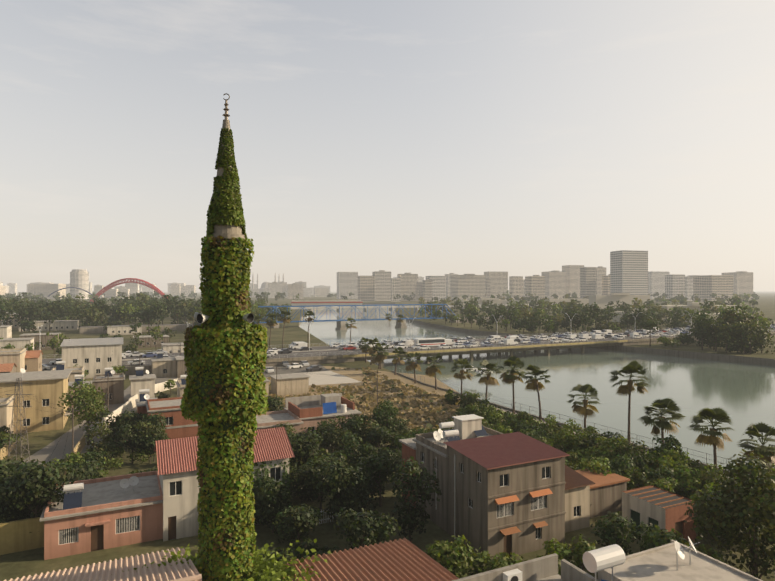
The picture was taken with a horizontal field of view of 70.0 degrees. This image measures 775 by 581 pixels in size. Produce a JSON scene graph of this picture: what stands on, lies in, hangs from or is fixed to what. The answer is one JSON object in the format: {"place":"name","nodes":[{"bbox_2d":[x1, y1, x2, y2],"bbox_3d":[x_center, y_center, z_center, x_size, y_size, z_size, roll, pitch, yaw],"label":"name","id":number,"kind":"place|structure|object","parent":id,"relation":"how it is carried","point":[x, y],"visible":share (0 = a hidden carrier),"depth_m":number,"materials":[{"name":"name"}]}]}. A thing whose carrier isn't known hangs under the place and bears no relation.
{"place":"outdoors","nodes":[
{"label":"outdoors","id":0,"kind":"place"},
{"bbox_2d":[23,364,459,465],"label":"dry ground","id":1,"kind":"structure","parent":0,"point":[328,376],"depth_m":129.06,"materials":[{"name":"beige soil"}]},
{"bbox_2d":[4,536,762,580],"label":"roofs","id":2,"kind":"structure","parent":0,"point":[404,559],"depth_m":27.72,"materials":[{"name":"metal"}]},
{"bbox_2d":[0,291,774,580],"bbox_3d":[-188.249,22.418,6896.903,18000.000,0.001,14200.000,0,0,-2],"label":"ground","id":3,"kind":"structure","parent":0,"point":[21,564],"depth_m":68.54,"materials":[{"name":"brown soil"}]},
{"bbox_2d":[48,278,164,303],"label":"red arch","id":4,"kind":"structure","parent":3,"relation":"on","point":[138,281],"depth_m":934.27,"materials":[{"name":"red metal"}]},
{"bbox_2d":[0,312,269,554],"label":"houses","id":5,"kind":"structure","parent":3,"relation":"on","point":[95,357],"depth_m":109.02,"materials":[{"name":"beige paint"}]},
{"bbox_2d":[2,343,439,508],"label":"utility poles","id":6,"kind":"object","parent":3,"relation":"on","point":[72,411],"visible":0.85,"depth_m":67.56,"materials":[{"name":"metal"}]},
{"bbox_2d":[191,93,260,580],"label":"minaret","id":7,"kind":"object","parent":3,"relation":"on","point":[227,231],"visible":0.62,"depth_m":27.34,"materials":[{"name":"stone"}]},
{"bbox_2d":[249,273,283,294],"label":"mosque","id":8,"kind":"structure","parent":3,"relation":"on","point":[264,284],"depth_m":2266.69,"materials":[{"name":"stone"}]},
{"bbox_2d":[80,304,538,333],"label":"truss bridge","id":9,"kind":"structure","parent":3,"relation":"on","point":[341,323],"depth_m":353.68,"materials":[{"name":"metal"}]},
{"bbox_2d":[39,373,695,559],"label":"houses","id":10,"kind":"structure","parent":3,"relation":"on","point":[519,493],"depth_m":49.97,"materials":[{"name":"beige paint"}]},
{"bbox_2d":[0,250,752,326],"bbox_3d":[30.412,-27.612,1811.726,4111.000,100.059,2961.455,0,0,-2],"label":"city skyline","id":11,"kind":"structure","parent":3,"relation":"on","point":[628,278],"depth_m":1222.58},
{"bbox_2d":[0,127,774,580],"bbox_3d":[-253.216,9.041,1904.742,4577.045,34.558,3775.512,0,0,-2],"label":"foliage leaves","id":12,"kind":"object","parent":3,"relation":"on","point":[726,509],"visible":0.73,"depth_m":50.98,"materials":[{"name":"green plant"}]},
{"bbox_2d":[6,311,773,577],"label":"tree trunks","id":13,"kind":"object","parent":3,"relation":"on","point":[755,571],"visible":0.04,"depth_m":67.15,"materials":[{"name":"brown plant"}]},
{"bbox_2d":[39,309,774,374],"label":"road bridge","id":14,"kind":"structure","parent":3,"relation":"on","point":[321,354],"depth_m":188.70,"materials":[{"name":"concrete"}]},
{"bbox_2d":[42,324,774,374],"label":"vehicles","id":15,"kind":"object","parent":14,"relation":"on","point":[420,343],"visible":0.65,"depth_m":201.72,"materials":[{"name":"white metal"}]},
{"bbox_2d":[299,303,774,366],"bbox_3d":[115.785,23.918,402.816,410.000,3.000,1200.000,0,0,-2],"label":"river bank walls","id":16,"kind":"structure","parent":3,"relation":"on","point":[716,357],"depth_m":212.11,"materials":[{"name":"grey concrete"}]},
{"bbox_2d":[0,0,774,291],"label":"sky","id":17,"kind":"structure","parent":0,"point":[424,138],"materials":[{"name":"white"}]},
{"bbox_2d":[299,304,774,476],"bbox_3d":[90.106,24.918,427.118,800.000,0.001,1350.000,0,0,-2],"label":"river water","id":18,"kind":"structure","parent":0,"point":[742,395],"depth_m":148.28,"materials":[{"name":"grey liquid"}]},
{"bbox_2d":[392,371,758,479],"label":"promenade pavement","id":19,"kind":"structure","parent":0,"point":[504,409],"depth_m":103.37,"materials":[{"name":"beige concrete"}]},
{"bbox_2d":[187,311,774,470],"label":"palm","id":20,"kind":"object","parent":19,"relation":"on","point":[719,415],"depth_m":84.55,"materials":[{"name":"green plant"}]},
{"bbox_2d":[393,368,748,474],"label":"promenade fence","id":21,"kind":"object","parent":19,"relation":"on","point":[549,413],"visible":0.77,"depth_m":95.64,"materials":[{"name":"metal"}]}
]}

